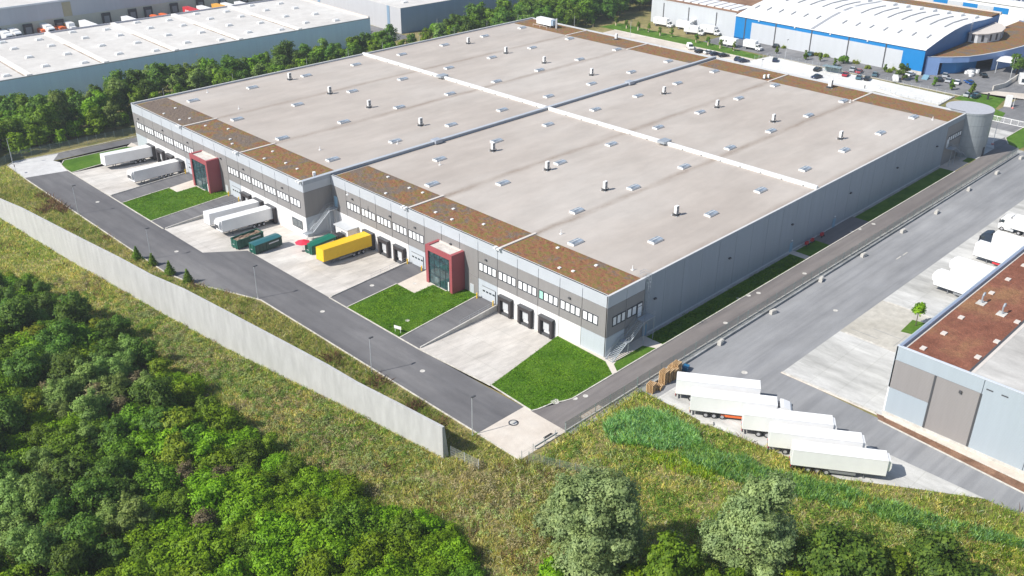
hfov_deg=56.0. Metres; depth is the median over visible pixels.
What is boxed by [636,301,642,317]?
door
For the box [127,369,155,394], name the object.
thicket tree
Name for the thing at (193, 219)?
retaining wall
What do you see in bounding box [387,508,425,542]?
leafy bush
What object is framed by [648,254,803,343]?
lawn grass
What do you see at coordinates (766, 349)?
lorry yard
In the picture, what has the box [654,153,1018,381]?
guard wall
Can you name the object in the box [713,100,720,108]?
roof vent
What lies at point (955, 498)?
meadow grass
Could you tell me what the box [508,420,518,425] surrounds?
manhole cover
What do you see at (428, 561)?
leafy bush
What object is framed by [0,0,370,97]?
long pale hall
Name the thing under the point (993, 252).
semi trailer
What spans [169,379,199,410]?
leafy bush
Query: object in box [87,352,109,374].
thicket tree
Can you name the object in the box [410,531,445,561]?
leafy bush
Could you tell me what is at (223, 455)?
leafy bush
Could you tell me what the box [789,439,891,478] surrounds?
semi trailer
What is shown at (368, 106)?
roof vent
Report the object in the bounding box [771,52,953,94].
hedge
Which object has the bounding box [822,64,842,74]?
bicycle shelter
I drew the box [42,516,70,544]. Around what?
thicket tree
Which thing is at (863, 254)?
concrete block
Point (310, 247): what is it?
rolloff container
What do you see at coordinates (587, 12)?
wood tree
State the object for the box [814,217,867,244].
hardstanding
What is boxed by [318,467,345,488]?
leafy bush
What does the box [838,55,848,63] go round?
leafy bush
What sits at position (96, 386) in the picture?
bare bush
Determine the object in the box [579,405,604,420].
fence
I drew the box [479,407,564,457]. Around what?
corner pavement
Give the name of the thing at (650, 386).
pallet stack
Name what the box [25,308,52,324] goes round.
thicket tree
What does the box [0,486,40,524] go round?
thicket tree
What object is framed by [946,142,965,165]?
steel staircase
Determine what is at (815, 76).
parked car
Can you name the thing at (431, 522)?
leafy bush
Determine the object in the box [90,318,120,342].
thicket tree
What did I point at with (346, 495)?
leafy bush
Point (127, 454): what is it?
leafy bush
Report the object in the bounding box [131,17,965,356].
warehouse
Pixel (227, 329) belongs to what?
noise wall
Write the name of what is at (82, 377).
thicket tree
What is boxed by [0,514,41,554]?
thicket tree
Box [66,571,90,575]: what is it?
leafy bush
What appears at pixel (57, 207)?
verge weeds
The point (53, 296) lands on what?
leafy bush
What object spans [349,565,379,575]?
leafy bush
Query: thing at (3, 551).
thicket tree
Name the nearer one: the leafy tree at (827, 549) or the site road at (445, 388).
the leafy tree at (827, 549)
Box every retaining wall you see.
[111,168,186,195]
[165,197,241,228]
[331,258,408,296]
[420,300,496,347]
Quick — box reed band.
[676,436,1023,549]
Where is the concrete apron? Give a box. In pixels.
[657,127,1023,498]
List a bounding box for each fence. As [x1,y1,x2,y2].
[0,127,135,164]
[450,446,478,468]
[521,426,565,457]
[528,452,606,473]
[565,148,1017,431]
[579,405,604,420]
[880,86,954,105]
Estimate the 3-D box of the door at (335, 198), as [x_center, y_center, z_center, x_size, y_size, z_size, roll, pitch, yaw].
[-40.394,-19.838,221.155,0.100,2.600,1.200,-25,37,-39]
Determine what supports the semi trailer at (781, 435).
on the concrete apron
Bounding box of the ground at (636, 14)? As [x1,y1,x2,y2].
[0,0,1023,575]
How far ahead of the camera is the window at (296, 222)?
221.73 m
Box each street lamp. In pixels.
[253,265,258,298]
[368,336,372,373]
[471,395,475,435]
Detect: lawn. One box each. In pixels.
[62,147,973,409]
[600,23,1023,148]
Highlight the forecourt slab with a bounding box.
[975,91,1023,99]
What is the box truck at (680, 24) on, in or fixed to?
on the ground at (636, 14)
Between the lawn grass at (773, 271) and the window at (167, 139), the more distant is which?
the window at (167, 139)
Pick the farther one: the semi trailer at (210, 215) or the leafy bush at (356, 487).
the semi trailer at (210, 215)
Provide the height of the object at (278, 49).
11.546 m
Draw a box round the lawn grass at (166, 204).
[123,187,229,219]
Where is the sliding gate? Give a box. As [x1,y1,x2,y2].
[992,115,1023,127]
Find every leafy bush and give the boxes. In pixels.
[0,274,22,288]
[0,316,16,343]
[0,331,21,343]
[0,335,25,360]
[0,354,5,373]
[0,371,22,397]
[0,430,34,450]
[0,553,44,575]
[1,442,35,470]
[6,385,45,411]
[12,330,44,355]
[13,286,38,297]
[19,271,41,291]
[20,405,59,432]
[21,422,55,448]
[36,316,57,328]
[36,422,75,455]
[40,291,61,303]
[43,411,87,434]
[46,431,93,459]
[47,570,64,575]
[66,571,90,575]
[69,343,97,362]
[70,322,102,350]
[76,447,107,465]
[84,336,118,347]
[86,415,109,437]
[94,559,133,575]
[95,449,133,478]
[101,431,146,459]
[112,401,154,433]
[121,518,169,562]
[121,550,172,575]
[126,539,164,567]
[130,425,180,463]
[130,455,160,478]
[133,460,185,503]
[141,495,168,518]
[144,530,214,575]
[146,403,181,418]
[147,510,192,548]
[151,371,177,390]
[156,486,197,518]
[156,558,214,575]
[165,371,184,381]
[168,420,207,461]
[168,522,218,540]
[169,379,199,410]
[171,371,208,395]
[176,520,238,573]
[182,411,209,429]
[183,465,216,492]
[185,406,198,412]
[186,474,232,522]
[187,450,227,474]
[188,427,224,468]
[192,393,209,407]
[193,393,220,413]
[196,398,246,433]
[202,553,251,575]
[206,463,262,496]
[208,441,241,471]
[211,493,264,532]
[215,429,257,467]
[216,428,235,442]
[219,473,277,514]
[222,515,260,546]
[229,436,270,471]
[231,531,269,569]
[238,425,261,440]
[244,508,304,553]
[246,468,277,486]
[247,542,297,575]
[252,498,285,524]
[254,480,290,503]
[260,452,292,474]
[269,488,304,508]
[272,453,312,483]
[280,491,329,518]
[284,465,331,495]
[287,512,338,574]
[291,498,336,538]
[292,546,343,575]
[303,484,334,502]
[315,520,364,569]
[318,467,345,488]
[318,497,370,536]
[319,567,368,575]
[327,471,366,496]
[331,483,362,513]
[341,527,395,574]
[349,509,394,549]
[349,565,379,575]
[359,497,380,514]
[369,502,404,526]
[371,552,419,575]
[381,530,423,566]
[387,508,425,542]
[393,565,438,575]
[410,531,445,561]
[412,505,446,536]
[413,554,454,575]
[433,535,477,574]
[434,520,461,544]
[445,569,461,575]
[455,560,486,575]
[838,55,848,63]
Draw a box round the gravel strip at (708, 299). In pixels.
[133,142,938,336]
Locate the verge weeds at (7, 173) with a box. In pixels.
[0,165,22,186]
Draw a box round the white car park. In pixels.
[719,56,952,104]
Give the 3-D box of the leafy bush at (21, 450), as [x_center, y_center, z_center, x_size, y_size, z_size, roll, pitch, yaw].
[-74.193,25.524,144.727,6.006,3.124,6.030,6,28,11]
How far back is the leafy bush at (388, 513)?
131.90 m
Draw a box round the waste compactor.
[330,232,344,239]
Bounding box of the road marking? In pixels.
[845,252,932,352]
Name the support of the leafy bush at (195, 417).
on the ground at (636, 14)
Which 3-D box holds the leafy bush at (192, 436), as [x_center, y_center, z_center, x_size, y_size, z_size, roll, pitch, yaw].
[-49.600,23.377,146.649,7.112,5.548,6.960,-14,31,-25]
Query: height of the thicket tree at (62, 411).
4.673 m
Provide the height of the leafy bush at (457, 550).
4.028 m
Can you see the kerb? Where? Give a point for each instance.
(603, 379)
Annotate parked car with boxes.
[694,48,704,53]
[709,51,719,55]
[717,52,729,57]
[737,58,749,62]
[811,73,822,78]
[813,66,821,71]
[842,71,849,76]
[906,71,915,76]
[963,91,971,97]
[964,79,974,84]
[970,92,981,98]
[979,73,987,77]
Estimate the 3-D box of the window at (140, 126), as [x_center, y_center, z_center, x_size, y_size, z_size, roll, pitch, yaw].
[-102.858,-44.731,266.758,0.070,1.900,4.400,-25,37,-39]
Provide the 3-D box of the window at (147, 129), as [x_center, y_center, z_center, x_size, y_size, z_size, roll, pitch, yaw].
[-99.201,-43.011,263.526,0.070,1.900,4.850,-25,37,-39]
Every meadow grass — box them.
[0,218,440,499]
[369,453,641,575]
[532,388,1023,575]
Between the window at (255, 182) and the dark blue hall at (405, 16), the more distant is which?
the dark blue hall at (405, 16)
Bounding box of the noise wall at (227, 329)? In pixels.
[0,198,448,457]
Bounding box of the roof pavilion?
[968,22,1005,42]
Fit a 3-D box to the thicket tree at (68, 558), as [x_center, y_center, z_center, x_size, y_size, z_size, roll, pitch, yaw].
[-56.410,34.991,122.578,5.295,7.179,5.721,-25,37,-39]
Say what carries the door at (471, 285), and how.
in the warehouse
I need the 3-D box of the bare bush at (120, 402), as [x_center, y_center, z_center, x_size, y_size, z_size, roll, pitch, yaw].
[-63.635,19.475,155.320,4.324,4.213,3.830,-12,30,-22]
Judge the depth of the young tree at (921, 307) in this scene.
182.19 m
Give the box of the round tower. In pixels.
[946,101,994,157]
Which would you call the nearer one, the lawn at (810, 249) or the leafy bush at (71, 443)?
the leafy bush at (71, 443)
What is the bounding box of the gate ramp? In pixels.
[110,172,495,347]
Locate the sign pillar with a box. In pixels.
[1003,95,1012,107]
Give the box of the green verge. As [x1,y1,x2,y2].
[901,320,924,333]
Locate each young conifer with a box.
[131,246,142,259]
[146,253,157,265]
[164,260,175,275]
[182,269,194,283]
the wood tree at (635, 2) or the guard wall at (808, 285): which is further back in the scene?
the wood tree at (635, 2)
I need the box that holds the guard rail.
[534,432,557,448]
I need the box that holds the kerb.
[7,29,1023,493]
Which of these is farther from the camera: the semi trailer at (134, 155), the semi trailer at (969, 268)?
the semi trailer at (134, 155)
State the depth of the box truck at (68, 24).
394.25 m
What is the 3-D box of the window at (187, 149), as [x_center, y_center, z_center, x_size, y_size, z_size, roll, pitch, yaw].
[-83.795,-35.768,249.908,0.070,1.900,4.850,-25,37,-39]
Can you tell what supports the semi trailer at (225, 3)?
on the neighbour pavement at (378, 29)
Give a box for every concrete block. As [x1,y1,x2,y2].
[717,338,723,345]
[769,308,776,314]
[860,252,866,257]
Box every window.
[136,121,144,131]
[144,125,153,135]
[154,130,163,140]
[164,135,173,145]
[173,139,183,150]
[184,145,193,152]
[227,165,238,177]
[239,171,250,183]
[251,177,262,189]
[264,183,275,195]
[277,190,288,201]
[290,196,300,207]
[292,217,302,229]
[347,201,359,213]
[361,208,375,221]
[376,215,390,228]
[392,222,406,235]
[408,229,423,243]
[479,262,495,277]
[498,270,515,286]
[518,280,536,296]
[539,289,557,306]
[560,299,580,316]
[582,310,597,325]
[612,310,625,326]
[627,304,636,318]
[948,130,961,140]
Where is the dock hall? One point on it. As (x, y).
(26, 17)
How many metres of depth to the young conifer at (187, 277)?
197.53 m
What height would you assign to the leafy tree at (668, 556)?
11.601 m
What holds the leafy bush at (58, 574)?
on the ground at (636, 14)
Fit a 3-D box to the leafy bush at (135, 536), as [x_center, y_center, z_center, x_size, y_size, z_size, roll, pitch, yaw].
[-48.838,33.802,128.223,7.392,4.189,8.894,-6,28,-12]
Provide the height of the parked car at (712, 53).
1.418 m
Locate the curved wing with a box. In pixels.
[923,20,1023,75]
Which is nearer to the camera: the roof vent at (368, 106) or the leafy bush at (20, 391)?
the leafy bush at (20, 391)
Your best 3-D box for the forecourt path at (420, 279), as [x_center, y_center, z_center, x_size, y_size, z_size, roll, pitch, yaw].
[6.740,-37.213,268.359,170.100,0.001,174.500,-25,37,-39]
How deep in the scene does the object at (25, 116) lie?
272.68 m
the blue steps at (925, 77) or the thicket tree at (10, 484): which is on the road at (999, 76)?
the blue steps at (925, 77)
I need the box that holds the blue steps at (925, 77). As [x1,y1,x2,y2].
[921,74,929,79]
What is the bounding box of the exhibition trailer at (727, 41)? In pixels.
[719,36,738,46]
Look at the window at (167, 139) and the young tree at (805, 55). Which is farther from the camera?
the young tree at (805, 55)
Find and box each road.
[26,137,522,431]
[532,149,1009,429]
[703,37,1023,152]
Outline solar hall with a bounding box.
[926,0,1023,25]
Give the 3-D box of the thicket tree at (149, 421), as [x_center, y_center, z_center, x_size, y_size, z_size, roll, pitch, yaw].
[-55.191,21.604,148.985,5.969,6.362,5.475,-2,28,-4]
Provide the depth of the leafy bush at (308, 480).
138.22 m
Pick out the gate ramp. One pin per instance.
(433, 329)
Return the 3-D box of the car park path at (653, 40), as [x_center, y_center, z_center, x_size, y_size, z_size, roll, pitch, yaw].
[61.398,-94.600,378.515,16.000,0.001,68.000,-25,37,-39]
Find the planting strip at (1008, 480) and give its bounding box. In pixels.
[876,413,1023,491]
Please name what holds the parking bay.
on the concrete apron
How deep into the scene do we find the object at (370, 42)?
352.41 m
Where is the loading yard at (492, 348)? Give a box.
[73,158,553,384]
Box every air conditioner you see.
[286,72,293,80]
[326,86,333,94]
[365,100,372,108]
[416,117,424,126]
[489,142,497,151]
[543,161,551,171]
[600,180,608,191]
[660,86,667,94]
[671,205,680,216]
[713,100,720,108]
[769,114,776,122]
[826,79,834,88]
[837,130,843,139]
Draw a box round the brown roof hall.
[882,246,1023,474]
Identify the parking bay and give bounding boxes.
[840,300,931,350]
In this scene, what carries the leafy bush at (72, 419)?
on the ground at (636, 14)
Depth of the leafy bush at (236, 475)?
138.70 m
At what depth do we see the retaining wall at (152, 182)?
247.88 m
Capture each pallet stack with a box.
[646,380,656,393]
[656,383,662,390]
[658,368,669,385]
[666,367,674,382]
[671,366,678,380]
[672,360,681,371]
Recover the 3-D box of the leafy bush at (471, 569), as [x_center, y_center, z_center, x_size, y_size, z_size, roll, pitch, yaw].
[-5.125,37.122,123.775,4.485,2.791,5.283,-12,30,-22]
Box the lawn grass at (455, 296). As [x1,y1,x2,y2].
[349,285,474,335]
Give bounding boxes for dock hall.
[0,0,260,34]
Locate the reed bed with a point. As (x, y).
(660, 428)
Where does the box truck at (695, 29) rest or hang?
on the ground at (636, 14)
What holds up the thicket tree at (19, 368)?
on the ground at (636, 14)
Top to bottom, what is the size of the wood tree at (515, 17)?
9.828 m
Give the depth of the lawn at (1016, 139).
372.80 m
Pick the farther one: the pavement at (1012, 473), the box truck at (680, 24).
the box truck at (680, 24)
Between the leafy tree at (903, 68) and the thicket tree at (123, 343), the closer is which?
the thicket tree at (123, 343)
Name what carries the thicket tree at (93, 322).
on the ground at (636, 14)
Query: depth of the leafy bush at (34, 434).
146.76 m
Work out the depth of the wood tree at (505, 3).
400.72 m
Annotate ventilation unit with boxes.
[536,16,557,28]
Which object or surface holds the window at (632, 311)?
in the warehouse
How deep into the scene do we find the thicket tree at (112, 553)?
124.52 m
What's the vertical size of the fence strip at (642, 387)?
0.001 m
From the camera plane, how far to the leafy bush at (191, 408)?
154.86 m
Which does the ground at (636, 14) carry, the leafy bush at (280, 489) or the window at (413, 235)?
the leafy bush at (280, 489)
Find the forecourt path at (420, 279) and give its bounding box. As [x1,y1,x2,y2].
[127,142,967,373]
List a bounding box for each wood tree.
[463,1,488,24]
[483,6,501,25]
[490,7,514,25]
[495,0,511,10]
[512,3,523,16]
[512,13,524,20]
[520,1,545,17]
[522,0,535,5]
[525,13,537,18]
[534,5,552,17]
[538,0,555,18]
[549,0,557,10]
[552,9,565,23]
[556,0,571,16]
[563,2,582,25]
[576,0,601,12]
[578,0,596,21]
[599,0,618,19]
[616,0,630,16]
[631,0,650,9]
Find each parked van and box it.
[686,42,693,49]
[892,74,898,81]
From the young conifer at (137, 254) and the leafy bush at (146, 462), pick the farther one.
the young conifer at (137, 254)
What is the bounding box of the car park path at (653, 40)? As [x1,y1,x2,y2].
[603,30,753,60]
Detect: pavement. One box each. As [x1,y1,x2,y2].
[9,154,66,177]
[248,0,406,39]
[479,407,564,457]
[781,372,1023,481]
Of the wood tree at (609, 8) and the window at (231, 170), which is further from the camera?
the wood tree at (609, 8)
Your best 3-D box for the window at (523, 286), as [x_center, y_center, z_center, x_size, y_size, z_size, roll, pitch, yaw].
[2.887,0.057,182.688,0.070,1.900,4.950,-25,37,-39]
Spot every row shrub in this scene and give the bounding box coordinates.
[5,131,32,154]
[52,128,67,143]
[116,111,129,125]
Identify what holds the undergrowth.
on the ground at (636, 14)
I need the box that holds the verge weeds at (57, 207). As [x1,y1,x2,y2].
[0,178,478,454]
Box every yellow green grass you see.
[631,444,719,484]
[958,541,1023,571]
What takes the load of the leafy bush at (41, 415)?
on the ground at (636, 14)
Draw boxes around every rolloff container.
[37,27,45,32]
[55,25,65,29]
[230,228,263,248]
[248,233,281,253]
[305,234,335,254]
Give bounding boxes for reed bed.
[599,403,701,450]
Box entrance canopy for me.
[995,56,1015,72]
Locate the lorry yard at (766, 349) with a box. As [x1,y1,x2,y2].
[643,151,1023,515]
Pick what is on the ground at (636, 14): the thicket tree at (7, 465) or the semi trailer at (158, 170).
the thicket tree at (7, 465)
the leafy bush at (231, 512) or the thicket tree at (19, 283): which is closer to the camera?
the leafy bush at (231, 512)
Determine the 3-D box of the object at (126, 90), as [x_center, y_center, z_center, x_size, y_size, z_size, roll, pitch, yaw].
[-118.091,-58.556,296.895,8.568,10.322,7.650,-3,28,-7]
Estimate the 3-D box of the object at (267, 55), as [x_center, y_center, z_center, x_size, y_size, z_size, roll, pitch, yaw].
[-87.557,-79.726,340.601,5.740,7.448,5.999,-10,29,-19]
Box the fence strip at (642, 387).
[567,150,1022,433]
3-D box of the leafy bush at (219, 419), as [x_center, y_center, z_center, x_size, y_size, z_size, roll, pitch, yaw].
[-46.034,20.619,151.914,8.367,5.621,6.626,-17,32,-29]
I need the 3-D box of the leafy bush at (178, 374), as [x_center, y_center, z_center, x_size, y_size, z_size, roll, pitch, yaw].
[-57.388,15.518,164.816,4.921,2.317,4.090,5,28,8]
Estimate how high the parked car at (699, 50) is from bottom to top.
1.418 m
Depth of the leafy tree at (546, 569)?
121.82 m
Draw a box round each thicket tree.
[0,285,17,303]
[0,292,37,333]
[0,298,26,325]
[0,394,29,435]
[0,427,8,453]
[0,451,21,480]
[0,469,23,499]
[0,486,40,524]
[0,513,6,530]
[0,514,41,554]
[0,522,63,571]
[0,546,7,572]
[1,344,49,391]
[4,271,18,278]
[12,279,33,292]
[13,471,75,518]
[18,322,44,340]
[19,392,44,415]
[20,446,58,473]
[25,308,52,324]
[26,290,60,319]
[28,461,64,493]
[32,318,80,357]
[33,279,53,294]
[35,351,58,378]
[36,495,79,531]
[40,375,84,406]
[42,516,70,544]
[43,333,75,365]
[44,400,74,421]
[45,348,86,380]
[48,452,94,507]
[48,539,92,575]
[52,289,88,320]
[53,296,91,327]
[58,511,107,560]
[66,357,110,394]
[67,385,111,423]
[69,474,120,516]
[76,420,101,449]
[81,296,93,314]
[84,451,138,488]
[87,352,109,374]
[89,317,104,331]
[89,337,118,357]
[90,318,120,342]
[90,356,129,378]
[90,534,130,572]
[95,370,131,402]
[95,497,122,534]
[96,414,131,448]
[106,490,160,534]
[108,312,136,336]
[110,473,142,501]
[113,332,138,359]
[113,348,139,376]
[124,375,175,411]
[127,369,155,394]
[128,335,157,367]
[137,405,170,434]
[147,357,172,375]
[152,430,195,466]
[157,406,197,431]
[259,431,281,454]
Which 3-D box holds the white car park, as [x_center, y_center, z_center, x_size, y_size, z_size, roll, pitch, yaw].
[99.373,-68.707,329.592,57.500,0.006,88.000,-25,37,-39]
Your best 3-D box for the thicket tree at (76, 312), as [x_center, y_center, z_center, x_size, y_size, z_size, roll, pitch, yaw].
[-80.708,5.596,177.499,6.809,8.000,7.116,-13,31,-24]
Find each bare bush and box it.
[38,379,55,392]
[83,381,110,402]
[107,395,128,417]
[126,370,151,381]
[174,458,199,487]
[188,506,218,527]
[212,464,233,477]
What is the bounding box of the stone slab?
[700,420,712,425]
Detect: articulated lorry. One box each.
[0,29,13,38]
[7,27,22,36]
[39,23,55,31]
[121,15,135,20]
[689,387,792,419]
[978,230,1023,249]
[998,214,1023,235]
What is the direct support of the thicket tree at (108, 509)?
on the ground at (636, 14)
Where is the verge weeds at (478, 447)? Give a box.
[455,436,514,460]
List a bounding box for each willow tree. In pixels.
[532,493,567,541]
[542,454,647,575]
[694,469,799,575]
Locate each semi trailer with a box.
[78,19,97,26]
[100,144,152,167]
[127,159,181,183]
[182,6,199,11]
[196,5,209,9]
[203,199,259,225]
[211,3,224,7]
[214,205,272,233]
[220,2,233,5]
[316,231,371,262]
[675,371,760,400]
[741,405,836,437]
[767,422,865,454]
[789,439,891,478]
[932,268,978,295]
[949,256,994,279]
[973,240,1016,264]
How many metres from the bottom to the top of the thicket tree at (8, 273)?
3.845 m
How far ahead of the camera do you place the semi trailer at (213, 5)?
426.34 m
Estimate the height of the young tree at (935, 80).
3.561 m
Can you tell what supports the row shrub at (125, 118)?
on the ground at (636, 14)
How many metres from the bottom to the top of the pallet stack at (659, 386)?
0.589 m
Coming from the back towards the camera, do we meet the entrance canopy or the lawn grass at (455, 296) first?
the entrance canopy
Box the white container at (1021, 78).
[1018,72,1023,84]
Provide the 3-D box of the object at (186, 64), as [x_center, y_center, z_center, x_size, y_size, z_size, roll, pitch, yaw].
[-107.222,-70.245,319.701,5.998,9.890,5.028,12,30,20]
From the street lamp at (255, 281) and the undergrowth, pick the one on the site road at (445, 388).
the street lamp at (255, 281)
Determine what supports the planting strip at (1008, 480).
on the lorry yard at (766, 349)
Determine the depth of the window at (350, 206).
216.72 m
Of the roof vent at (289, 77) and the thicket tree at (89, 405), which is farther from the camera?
the roof vent at (289, 77)
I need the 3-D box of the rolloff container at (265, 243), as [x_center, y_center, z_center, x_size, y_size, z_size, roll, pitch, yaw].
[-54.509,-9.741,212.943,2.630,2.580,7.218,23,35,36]
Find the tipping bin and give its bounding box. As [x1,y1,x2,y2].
[681,364,689,371]
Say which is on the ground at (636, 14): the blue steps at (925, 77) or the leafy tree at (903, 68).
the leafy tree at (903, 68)
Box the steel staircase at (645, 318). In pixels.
[605,309,655,362]
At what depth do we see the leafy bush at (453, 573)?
122.56 m
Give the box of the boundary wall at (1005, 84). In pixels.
[992,73,1019,89]
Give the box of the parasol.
[295,239,309,251]
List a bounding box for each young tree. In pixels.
[803,50,808,59]
[911,302,926,325]
[932,77,937,85]
[949,79,955,89]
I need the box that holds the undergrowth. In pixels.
[0,275,485,575]
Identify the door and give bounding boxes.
[334,196,337,206]
[470,283,473,292]
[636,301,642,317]
[789,240,792,251]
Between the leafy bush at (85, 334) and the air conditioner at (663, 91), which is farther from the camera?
the air conditioner at (663, 91)
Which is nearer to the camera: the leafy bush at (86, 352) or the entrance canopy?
the leafy bush at (86, 352)
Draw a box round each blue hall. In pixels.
[313,0,518,33]
[651,0,1001,74]
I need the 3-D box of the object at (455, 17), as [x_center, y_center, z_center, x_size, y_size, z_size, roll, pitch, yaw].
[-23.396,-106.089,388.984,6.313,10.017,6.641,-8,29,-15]
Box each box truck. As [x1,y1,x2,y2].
[64,21,75,28]
[653,16,672,27]
[676,20,692,28]
[684,24,703,35]
[700,24,720,35]
[743,39,761,50]
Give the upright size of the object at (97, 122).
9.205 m
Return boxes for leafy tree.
[536,555,565,575]
[614,562,645,575]
[634,529,706,575]
[700,563,747,575]
[781,564,812,575]
[790,521,894,575]
[881,545,916,575]
[895,63,910,79]
[906,528,995,575]
[1010,53,1023,75]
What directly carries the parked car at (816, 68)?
on the white car park
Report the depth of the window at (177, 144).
253.25 m
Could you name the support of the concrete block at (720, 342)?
on the lorry yard at (766, 349)
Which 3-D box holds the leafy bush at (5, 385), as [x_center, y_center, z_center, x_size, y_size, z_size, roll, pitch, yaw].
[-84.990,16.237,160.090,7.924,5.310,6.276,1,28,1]
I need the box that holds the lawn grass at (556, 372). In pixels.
[490,337,610,409]
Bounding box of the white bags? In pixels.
[964,68,979,76]
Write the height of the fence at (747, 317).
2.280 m
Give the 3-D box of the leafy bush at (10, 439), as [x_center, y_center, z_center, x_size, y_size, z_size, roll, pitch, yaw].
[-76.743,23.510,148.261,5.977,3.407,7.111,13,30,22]
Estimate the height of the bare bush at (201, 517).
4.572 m
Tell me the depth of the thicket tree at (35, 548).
122.07 m
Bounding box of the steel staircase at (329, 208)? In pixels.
[302,202,337,239]
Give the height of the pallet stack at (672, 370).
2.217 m

